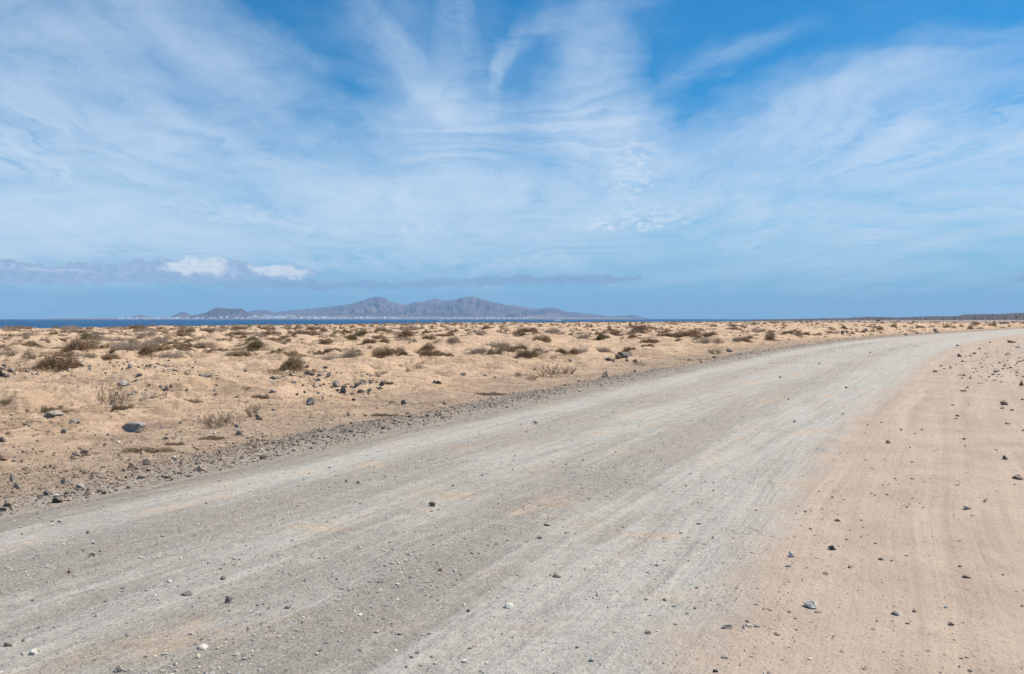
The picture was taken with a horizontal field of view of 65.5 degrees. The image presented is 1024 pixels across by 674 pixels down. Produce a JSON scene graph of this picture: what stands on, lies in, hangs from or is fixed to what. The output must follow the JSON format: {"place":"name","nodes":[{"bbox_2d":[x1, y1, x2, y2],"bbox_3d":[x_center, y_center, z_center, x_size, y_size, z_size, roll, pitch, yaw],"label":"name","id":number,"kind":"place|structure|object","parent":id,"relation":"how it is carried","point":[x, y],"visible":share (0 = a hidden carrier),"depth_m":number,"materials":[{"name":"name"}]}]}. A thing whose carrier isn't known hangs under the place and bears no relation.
{"place":"outdoors","nodes":[
{"label":"outdoors","id":0,"kind":"place"},
{"bbox_2d":[172,312,190,316],"bbox_3d":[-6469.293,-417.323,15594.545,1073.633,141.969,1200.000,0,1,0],"label":"cone hill","id":1,"kind":"structure","parent":0,"point":[182,314],"depth_m":15585.81,"materials":[{"name":"stone"}]},
{"bbox_2d":[190,308,253,318],"bbox_3d":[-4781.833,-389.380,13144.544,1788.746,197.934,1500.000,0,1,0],"label":"cone hill","id":2,"kind":"structure","parent":0,"point":[222,312],"depth_m":13031.40,"materials":[{"name":"stone"}]},
{"bbox_2d":[248,307,328,315],"bbox_3d":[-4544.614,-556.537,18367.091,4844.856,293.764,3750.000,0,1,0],"label":"distant hills","id":3,"kind":"structure","parent":0,"point":[269,313],"depth_m":18546.96,"materials":[{"name":"stone"}]},
{"bbox_2d":[53,316,633,318],"bbox_3d":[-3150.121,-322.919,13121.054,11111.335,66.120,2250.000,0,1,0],"label":"coast","id":4,"kind":"structure","parent":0,"point":[408,317],"depth_m":13007.83},
{"bbox_2d":[0,319,763,328],"bbox_3d":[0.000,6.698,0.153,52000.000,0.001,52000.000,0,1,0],"label":"sea","id":5,"kind":"structure","parent":0,"point":[51,323],"depth_m":1994.20,"materials":[{"name":"liquid"}]},
{"bbox_2d":[293,296,595,316],"bbox_3d":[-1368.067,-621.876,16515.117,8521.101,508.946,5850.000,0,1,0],"label":"mountains","id":6,"kind":"structure","parent":0,"point":[469,306],"depth_m":16030.16,"materials":[{"name":"stone"}]},
{"bbox_2d":[0,328,1023,673],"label":"road","id":7,"kind":"structure","parent":0,"point":[740,446],"depth_m":5.96,"materials":[{"name":"gravel"}]},
{"bbox_2d":[115,665,124,672],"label":"rock","id":8,"kind":"object","parent":7,"relation":"on","point":[119,668],"visible":1,"depth_m":3.76,"materials":[{"name":"stone"}]},
{"bbox_2d":[198,643,208,649],"bbox_3d":[-1.559,1.562,4.017,0.051,0.028,0.047,0,4,-3],"label":"rock","id":9,"kind":"object","parent":7,"relation":"on","point":[202,646],"visible":1,"depth_m":4.01,"materials":[{"name":"stone"}]},
{"bbox_2d":[504,602,513,608],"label":"rock","id":10,"kind":"object","parent":7,"relation":"on","point":[509,605],"visible":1,"depth_m":4.65,"materials":[{"name":"stone"}]},
{"bbox_2d":[803,600,816,608],"bbox_3d":[1.755,1.573,4.682,0.052,0.057,0.085,-1,1,-26],"label":"rock","id":11,"kind":"object","parent":7,"relation":"on","point":[811,604],"visible":1,"depth_m":4.66,"materials":[{"name":"stone"}]},
{"bbox_2d":[0,320,1023,673],"bbox_3d":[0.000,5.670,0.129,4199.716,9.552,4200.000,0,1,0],"label":"ground","id":12,"kind":"structure","parent":0,"point":[992,544],"depth_m":13.16,"materials":[{"name":"sand"}]},
{"bbox_2d":[0,452,7,460],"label":"rock","id":13,"kind":"object","parent":12,"relation":"on","point":[3,457],"visible":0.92,"depth_m":9.39,"materials":[{"name":"stone"}]},
{"bbox_2d":[0,347,21,355],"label":"desert shrub","id":14,"kind":"object","parent":12,"relation":"on","point":[8,352],"visible":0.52,"depth_m":31.50,"materials":[{"name":"plant"}]},
{"bbox_2d":[11,332,36,336],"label":"desert shrub","id":15,"kind":"object","parent":12,"relation":"on","point":[27,333],"visible":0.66,"depth_m":53.33,"materials":[{"name":"plant"}]},
{"bbox_2d":[21,341,46,347],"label":"desert shrub","id":16,"kind":"object","parent":12,"relation":"on","point":[33,344],"visible":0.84,"depth_m":35.78,"materials":[{"name":"brown plant"}]},
{"bbox_2d":[24,353,46,358],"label":"desert shrub","id":17,"kind":"object","parent":12,"relation":"on","point":[34,357],"visible":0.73,"depth_m":26.57,"materials":[{"name":"brown plant"}]},
{"bbox_2d":[15,353,87,371],"bbox_3d":[-14.322,0.782,24.700,2.021,0.625,1.812,1,2,36],"label":"desert shrub","id":18,"kind":"object","parent":12,"relation":"on","point":[49,363],"visible":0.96,"depth_m":24.59,"materials":[{"name":"brown plant"}]},
{"bbox_2d":[40,405,62,412],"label":"mat plant","id":19,"kind":"object","parent":12,"relation":"on","point":[44,409],"visible":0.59,"depth_m":14.13,"materials":[{"name":"brown plant"}]},
{"bbox_2d":[43,410,63,417],"bbox_3d":[-7.117,1.194,12.412,0.308,0.112,0.238,1,1,29],"label":"rock","id":20,"kind":"object","parent":12,"relation":"on","point":[53,413],"visible":0.98,"depth_m":12.34,"materials":[{"name":"stone"}]},
{"bbox_2d":[52,495,62,502],"bbox_3d":[-4.208,1.510,7.381,0.100,0.082,0.074,1,1,23],"label":"rock","id":21,"kind":"object","parent":12,"relation":"on","point":[57,499],"visible":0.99,"depth_m":7.36,"materials":[{"name":"stone"}]},
{"bbox_2d":[52,350,75,356],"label":"desert shrub","id":22,"kind":"object","parent":12,"relation":"on","point":[64,355],"visible":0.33,"depth_m":27.52,"materials":[{"name":"brown plant"}]},
{"bbox_2d":[41,336,104,355],"bbox_3d":[-16.311,0.299,29.763,2.637,0.795,2.542,0,1,-17],"label":"desert shrub","id":23,"kind":"object","parent":12,"relation":"on","point":[79,345],"visible":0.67,"depth_m":29.73,"materials":[{"name":"brown plant"}]},
{"bbox_2d":[73,351,97,357],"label":"desert shrub","id":24,"kind":"object","parent":12,"relation":"on","point":[90,355],"visible":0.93,"depth_m":27.57,"materials":[{"name":"plant"}]},
{"bbox_2d":[71,332,101,340],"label":"desert shrub","id":25,"kind":"object","parent":12,"relation":"on","point":[83,336],"visible":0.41,"depth_m":41.76,"materials":[{"name":"brown plant"}]},
{"bbox_2d":[90,329,106,334],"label":"desert shrub","id":26,"kind":"object","parent":12,"relation":"on","point":[96,332],"visible":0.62,"depth_m":65.90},
{"bbox_2d":[91,470,106,476],"bbox_3d":[-4.428,1.467,8.522,0.160,0.081,0.183,0,1,-11],"label":"rock","id":27,"kind":"object","parent":12,"relation":"on","point":[97,473],"visible":0.91,"depth_m":8.48,"materials":[{"name":"stone"}]},
{"bbox_2d":[92,334,121,340],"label":"desert shrub","id":28,"kind":"object","parent":12,"relation":"on","point":[108,338],"visible":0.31,"depth_m":52.52,"materials":[{"name":"plant"}]},
{"bbox_2d":[100,353,119,360],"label":"desert shrub","id":29,"kind":"object","parent":12,"relation":"on","point":[108,357],"visible":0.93,"depth_m":27.91,"materials":[{"name":"brown plant"}]},
{"bbox_2d":[92,379,135,404],"bbox_3d":[-6.848,1.062,13.745,0.812,0.677,0.485,0,1,1],"label":"dry weed","id":30,"kind":"object","parent":12,"relation":"on","point":[116,394],"visible":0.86,"depth_m":13.75,"materials":[{"name":"brown plant"}]},
{"bbox_2d":[111,401,133,410],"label":"mat plant","id":31,"kind":"object","parent":12,"relation":"on","point":[120,407],"visible":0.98,"depth_m":13.24,"materials":[{"name":"brown plant"}]},
{"bbox_2d":[117,380,128,385],"bbox_3d":[-8.410,1.012,17.228,0.258,0.177,0.246,-6,4,-4],"label":"rock","id":32,"kind":"object","parent":12,"relation":"on","point":[123,383],"visible":0.66,"depth_m":17.16,"materials":[{"name":"stone"}]},
{"bbox_2d":[104,336,144,349],"bbox_3d":[-17.407,0.458,35.488,2.876,1.068,2.651,0,1,15],"label":"desert shrub","id":33,"kind":"object","parent":12,"relation":"on","point":[115,346],"visible":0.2,"depth_m":35.44,"materials":[{"name":"plant"}]},
{"bbox_2d":[121,343,143,351],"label":"desert shrub","id":34,"kind":"object","parent":12,"relation":"on","point":[130,347],"visible":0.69,"depth_m":33.14,"materials":[{"name":"plant"}]},
{"bbox_2d":[122,421,146,432],"bbox_3d":[-5.718,1.382,12.094,0.408,0.219,0.311,-4,2,23],"label":"rock","id":35,"kind":"object","parent":12,"relation":"on","point":[134,427],"visible":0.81,"depth_m":12.00,"materials":[{"name":"stone"}]},
{"bbox_2d":[129,324,147,328],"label":"desert shrub","id":36,"kind":"object","parent":12,"relation":"on","point":[135,326],"visible":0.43,"depth_m":115.56,"materials":[{"name":"brown plant"}]},
{"bbox_2d":[132,330,157,336],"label":"desert shrub","id":37,"kind":"object","parent":12,"relation":"on","point":[150,333],"visible":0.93,"depth_m":59.19,"materials":[{"name":"plant"}]},
{"bbox_2d":[133,342,158,357],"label":"desert shrub","id":38,"kind":"object","parent":12,"relation":"on","point":[146,349],"visible":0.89,"depth_m":29.64,"materials":[{"name":"brown plant"}]},
{"bbox_2d":[120,446,175,453],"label":"mat plant","id":39,"kind":"object","parent":12,"relation":"on","point":[146,449],"visible":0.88,"depth_m":10.00,"materials":[{"name":"brown plant"}]},
{"bbox_2d":[137,335,169,343],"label":"desert shrub","id":40,"kind":"object","parent":12,"relation":"on","point":[160,340],"visible":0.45,"depth_m":48.82,"materials":[{"name":"plant"}]},
{"bbox_2d":[154,345,174,351],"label":"desert shrub","id":41,"kind":"object","parent":12,"relation":"on","point":[163,348],"visible":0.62,"depth_m":32.15,"materials":[{"name":"brown plant"}]},
{"bbox_2d":[153,350,186,358],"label":"desert shrub","id":42,"kind":"object","parent":12,"relation":"on","point":[170,354],"visible":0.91,"depth_m":28.80,"materials":[{"name":"plant"}]},
{"bbox_2d":[172,341,187,351],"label":"desert shrub","id":43,"kind":"object","parent":12,"relation":"on","point":[177,346],"visible":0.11,"depth_m":33.97,"materials":[{"name":"brown plant"}]},
{"bbox_2d":[174,330,192,336],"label":"desert shrub","id":44,"kind":"object","parent":12,"relation":"on","point":[182,334],"visible":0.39,"depth_m":63.79,"materials":[{"name":"brown plant"}]},
{"bbox_2d":[172,342,194,347],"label":"desert shrub","id":45,"kind":"object","parent":12,"relation":"on","point":[188,345],"visible":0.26,"depth_m":37.00,"materials":[{"name":"brown plant"}]},
{"bbox_2d":[185,398,203,402],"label":"mat plant","id":46,"kind":"object","parent":12,"relation":"on","point":[195,401],"visible":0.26,"depth_m":14.27,"materials":[{"name":"brown plant"}]},
{"bbox_2d":[194,343,207,348],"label":"desert shrub","id":47,"kind":"object","parent":12,"relation":"on","point":[202,345],"visible":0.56,"depth_m":37.40,"materials":[{"name":"brown plant"}]},
{"bbox_2d":[194,340,216,347],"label":"desert shrub","id":48,"kind":"object","parent":12,"relation":"on","point":[209,344],"visible":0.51,"depth_m":41.47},
{"bbox_2d":[198,435,224,439],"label":"mat plant","id":49,"kind":"object","parent":12,"relation":"on","point":[214,437],"visible":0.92,"depth_m":11.09,"materials":[{"name":"brown plant"}]},
{"bbox_2d":[187,407,242,428],"bbox_3d":[-4.550,1.273,12.293,0.797,0.390,0.511,-1,2,-39],"label":"dry weed","id":50,"kind":"object","parent":12,"relation":"on","point":[218,421],"visible":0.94,"depth_m":12.26,"materials":[{"name":"brown plant"}]},
{"bbox_2d":[225,330,250,335],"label":"desert shrub","id":51,"kind":"object","parent":12,"relation":"on","point":[239,333],"visible":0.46,"depth_m":67.26,"materials":[{"name":"brown plant"}]},
{"bbox_2d":[228,350,252,358],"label":"desert shrub","id":52,"kind":"object","parent":12,"relation":"on","point":[248,354],"visible":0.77,"depth_m":30.36,"materials":[{"name":"brown plant"}]},
{"bbox_2d":[235,336,261,346],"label":"desert shrub","id":53,"kind":"object","parent":12,"relation":"on","point":[251,338],"visible":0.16,"depth_m":36.58,"materials":[{"name":"plant"}]},
{"bbox_2d":[242,396,260,416],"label":"dry weed","id":54,"kind":"object","parent":12,"relation":"on","point":[248,413],"visible":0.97,"depth_m":13.41,"materials":[{"name":"brown plant"}]},
{"bbox_2d":[231,338,273,350],"bbox_3d":[-11.079,0.331,34.954,2.382,0.671,2.211,1,2,30],"label":"desert shrub","id":55,"kind":"object","parent":12,"relation":"on","point":[255,345],"visible":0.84,"depth_m":34.77,"materials":[{"name":"green plant"}]},
{"bbox_2d":[251,394,268,398],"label":"mat plant","id":56,"kind":"object","parent":12,"relation":"on","point":[260,397],"visible":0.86,"depth_m":15.47,"materials":[{"name":"brown plant"}]},
{"bbox_2d":[260,354,316,373],"bbox_3d":[-6.169,0.714,22.195,1.555,0.598,1.537,-1,1,-24],"label":"desert shrub","id":57,"kind":"object","parent":12,"relation":"on","point":[295,364],"visible":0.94,"depth_m":22.13,"materials":[{"name":"brown plant"}]},
{"bbox_2d":[282,350,299,356],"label":"desert shrub","id":58,"kind":"object","parent":12,"relation":"on","point":[291,352],"visible":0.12,"depth_m":32.06,"materials":[{"name":"brown plant"}]},
{"bbox_2d":[306,397,314,404],"bbox_3d":[-3.846,1.236,15.120,0.190,0.178,0.151,-6,-7,27],"label":"rock","id":59,"kind":"object","parent":12,"relation":"on","point":[310,400],"visible":1,"depth_m":15.09,"materials":[{"name":"stone"}]},
{"bbox_2d":[317,337,333,344],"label":"desert shrub","id":60,"kind":"object","parent":12,"relation":"on","point":[327,341],"visible":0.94,"depth_m":45.52,"materials":[{"name":"brown plant"}]},
{"bbox_2d":[317,351,350,359],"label":"desert shrub","id":61,"kind":"object","parent":12,"relation":"on","point":[330,357],"visible":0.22,"depth_m":29.16,"materials":[{"name":"plant"}]},
{"bbox_2d":[341,334,361,340],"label":"desert shrub","id":62,"kind":"object","parent":12,"relation":"on","point":[350,337],"visible":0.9,"depth_m":49.60,"materials":[{"name":"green plant"}]},
{"bbox_2d":[341,347,368,357],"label":"desert shrub","id":63,"kind":"object","parent":12,"relation":"on","point":[352,354],"visible":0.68,"depth_m":27.38,"materials":[{"name":"plant"}]},
{"bbox_2d":[352,328,372,335],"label":"desert shrub","id":64,"kind":"object","parent":12,"relation":"on","point":[362,332],"visible":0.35,"depth_m":67.02,"materials":[{"name":"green plant"}]},
{"bbox_2d":[358,338,376,344],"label":"desert shrub","id":65,"kind":"object","parent":12,"relation":"on","point":[368,341],"visible":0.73,"depth_m":43.72,"materials":[{"name":"brown plant"}]},
{"bbox_2d":[377,336,390,343],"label":"desert shrub","id":66,"kind":"object","parent":12,"relation":"on","point":[383,339],"visible":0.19,"depth_m":44.06,"materials":[{"name":"brown plant"}]},
{"bbox_2d":[371,412,398,416],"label":"mat plant","id":67,"kind":"object","parent":12,"relation":"on","point":[385,415],"visible":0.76,"depth_m":13.74,"materials":[{"name":"brown plant"}]},
{"bbox_2d":[370,346,412,358],"bbox_3d":[-5.161,0.624,31.747,2.180,0.610,2.161,1,1,29],"label":"desert shrub","id":68,"kind":"object","parent":12,"relation":"on","point":[381,353],"visible":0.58,"depth_m":31.70,"materials":[{"name":"brown plant"}]},
{"bbox_2d":[386,327,419,338],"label":"desert shrub","id":69,"kind":"object","parent":12,"relation":"on","point":[404,333],"visible":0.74,"depth_m":62.63,"materials":[{"name":"brown plant"}]},
{"bbox_2d":[395,336,415,340],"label":"desert shrub","id":70,"kind":"object","parent":12,"relation":"on","point":[400,339],"visible":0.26,"depth_m":56.33,"materials":[{"name":"plant"}]},
{"bbox_2d":[4,344,816,507],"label":"gravel ridge","id":71,"kind":"structure","parent":12,"relation":"on","point":[315,435],"depth_m":11.80,"materials":[{"name":"gravel"}]},
{"bbox_2d":[415,349,440,357],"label":"desert shrub","id":72,"kind":"object","parent":12,"relation":"on","point":[430,353],"visible":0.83,"depth_m":32.16,"materials":[{"name":"brown plant"}]},
{"bbox_2d":[415,342,440,351],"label":"desert shrub","id":73,"kind":"object","parent":12,"relation":"on","point":[428,345],"visible":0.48,"depth_m":35.22,"materials":[{"name":"brown plant"}]},
{"bbox_2d":[0,331,871,514],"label":"verge stones","id":74,"kind":"object","parent":12,"relation":"on","point":[145,462],"visible":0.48,"depth_m":10.41,"materials":[{"name":"stone"}]},
{"bbox_2d":[447,335,464,343],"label":"desert shrub","id":75,"kind":"object","parent":12,"relation":"on","point":[455,339],"visible":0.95,"depth_m":43.67,"materials":[{"name":"plant"}]},
{"bbox_2d":[463,328,487,335],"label":"desert shrub","id":76,"kind":"object","parent":12,"relation":"on","point":[481,332],"visible":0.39,"depth_m":72.89,"materials":[{"name":"plant"}]},
{"bbox_2d":[465,345,487,354],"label":"desert shrub","id":77,"kind":"object","parent":12,"relation":"on","point":[482,351],"visible":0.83,"depth_m":33.38,"materials":[{"name":"plant"}]},
{"bbox_2d":[476,392,507,395],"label":"mat plant","id":78,"kind":"object","parent":12,"relation":"on","point":[484,394],"visible":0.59,"depth_m":17.82,"materials":[{"name":"brown plant"}]},
{"bbox_2d":[482,337,510,348],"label":"desert shrub","id":79,"kind":"object","parent":12,"relation":"on","point":[498,344],"visible":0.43,"depth_m":40.60,"materials":[{"name":"plant"}]},
{"bbox_2d":[485,346,509,354],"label":"desert shrub","id":80,"kind":"object","parent":12,"relation":"on","point":[492,352],"visible":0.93,"depth_m":32.06,"materials":[{"name":"brown plant"}]},
{"bbox_2d":[496,345,520,351],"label":"desert shrub","id":81,"kind":"object","parent":12,"relation":"on","point":[511,349],"visible":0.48,"depth_m":32.86,"materials":[{"name":"brown plant"}]},
{"bbox_2d":[0,320,1023,363],"bbox_3d":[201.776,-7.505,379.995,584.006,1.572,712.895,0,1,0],"label":"scrubland","id":82,"kind":"structure","parent":12,"relation":"on","point":[165,331],"depth_m":116.72,"materials":[{"name":"sand"}]},
{"bbox_2d":[0,320,1023,492],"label":"dead stems","id":83,"kind":"object","parent":12,"relation":"on","point":[57,477],"visible":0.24,"depth_m":17.80,"materials":[{"name":"brown plant"}]},
{"bbox_2d":[1,330,1023,400],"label":"broken stones","id":84,"kind":"object","parent":12,"relation":"on","point":[307,372],"visible":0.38,"depth_m":22.19,"materials":[{"name":"stone"}]},
{"bbox_2d":[511,327,538,333],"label":"desert shrub","id":85,"kind":"object","parent":12,"relation":"on","point":[525,329],"visible":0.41,"depth_m":82.23,"materials":[{"name":"brown plant"}]},
{"bbox_2d":[511,348,539,358],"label":"desert shrub","id":86,"kind":"object","parent":12,"relation":"on","point":[528,354],"visible":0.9,"depth_m":31.14,"materials":[{"name":"brown plant"}]},
{"bbox_2d":[532,335,551,342],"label":"desert shrub","id":87,"kind":"object","parent":12,"relation":"on","point":[544,339],"visible":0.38,"depth_m":44.08,"materials":[{"name":"brown plant"}]},
{"bbox_2d":[535,364,560,377],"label":"dry weed","id":88,"kind":"object","parent":12,"relation":"on","point":[554,369],"visible":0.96,"depth_m":22.58,"materials":[{"name":"brown plant"}]},
{"bbox_2d":[543,327,561,332],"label":"desert shrub","id":89,"kind":"object","parent":12,"relation":"on","point":[551,331],"visible":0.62,"depth_m":86.97,"materials":[{"name":"plant"}]},
{"bbox_2d":[556,349,575,355],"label":"desert shrub","id":90,"kind":"object","parent":12,"relation":"on","point":[562,351],"visible":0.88,"depth_m":31.50,"materials":[{"name":"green plant"}]},
{"bbox_2d":[561,365,578,373],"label":"dry weed","id":91,"kind":"object","parent":12,"relation":"on","point":[568,369],"visible":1,"depth_m":24.11,"materials":[{"name":"brown plant"}]},
{"bbox_2d":[590,332,609,340],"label":"desert shrub","id":92,"kind":"object","parent":12,"relation":"on","point":[600,337],"visible":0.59,"depth_m":57.35,"materials":[{"name":"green plant"}]},
{"bbox_2d":[596,346,612,352],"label":"desert shrub","id":93,"kind":"object","parent":12,"relation":"on","point":[605,349],"visible":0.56,"depth_m":37.21,"materials":[{"name":"plant"}]},
{"bbox_2d":[629,328,647,333],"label":"desert shrub","id":94,"kind":"object","parent":12,"relation":"on","point":[641,331],"visible":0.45,"depth_m":69.99,"materials":[{"name":"brown plant"}]},
{"bbox_2d":[631,325,650,330],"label":"desert shrub","id":95,"kind":"object","parent":12,"relation":"on","point":[644,327],"visible":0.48,"depth_m":98.42,"materials":[{"name":"brown plant"}]},
{"bbox_2d":[640,338,660,342],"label":"desert shrub","id":96,"kind":"object","parent":12,"relation":"on","point":[649,340],"visible":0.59,"depth_m":51.44,"materials":[{"name":"brown plant"}]},
{"bbox_2d":[655,332,675,336],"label":"desert shrub","id":97,"kind":"object","parent":12,"relation":"on","point":[667,334],"visible":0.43,"depth_m":63.94,"materials":[{"name":"brown plant"}]},
{"bbox_2d":[673,329,702,338],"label":"desert shrub","id":98,"kind":"object","parent":12,"relation":"on","point":[698,335],"visible":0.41,"depth_m":59.91,"materials":[{"name":"brown plant"}]},
{"bbox_2d":[692,336,724,342],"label":"desert shrub","id":99,"kind":"object","parent":12,"relation":"on","point":[705,340],"visible":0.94,"depth_m":48.39,"materials":[{"name":"plant"}]},
{"bbox_2d":[702,330,717,337],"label":"desert shrub","id":100,"kind":"object","parent":12,"relation":"on","point":[707,334],"visible":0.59,"depth_m":65.20,"materials":[{"name":"brown plant"}]},
{"bbox_2d":[705,345,723,353],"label":"dry weed","id":101,"kind":"object","parent":12,"relation":"on","point":[716,351],"visible":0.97,"depth_m":38.07,"materials":[{"name":"brown plant"}]},
{"bbox_2d":[740,336,753,342],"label":"desert shrub","id":102,"kind":"object","parent":12,"relation":"on","point":[744,339],"visible":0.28,"depth_m":55.33,"materials":[{"name":"brown plant"}]},
{"bbox_2d":[764,334,783,340],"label":"desert shrub","id":103,"kind":"object","parent":12,"relation":"on","point":[769,337],"visible":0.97,"depth_m":59.40,"materials":[{"name":"brown plant"}]},
{"bbox_2d":[721,345,1023,673],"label":"sand pebbles","id":104,"kind":"object","parent":12,"relation":"on","point":[810,658],"visible":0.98,"depth_m":5.08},
{"bbox_2d":[0,0,1023,318],"label":"sky","id":105,"kind":"structure","parent":0,"point":[651,159],"materials":[{"name":"blue"}]},
{"bbox_2d":[569,312,648,318],"bbox_3d":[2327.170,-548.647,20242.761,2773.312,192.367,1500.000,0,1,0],"label":"faint hills","id":106,"kind":"structure","parent":0,"point":[629,316],"depth_m":20274.22,"materials":[{"name":"stone"}]},
{"bbox_2d":[750,313,1023,320],"bbox_3d":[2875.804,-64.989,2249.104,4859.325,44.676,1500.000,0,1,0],"label":"lava ridge","id":107,"kind":"structure","parent":0,"point":[1013,316],"depth_m":2202.47,"materials":[{"name":"stone"}]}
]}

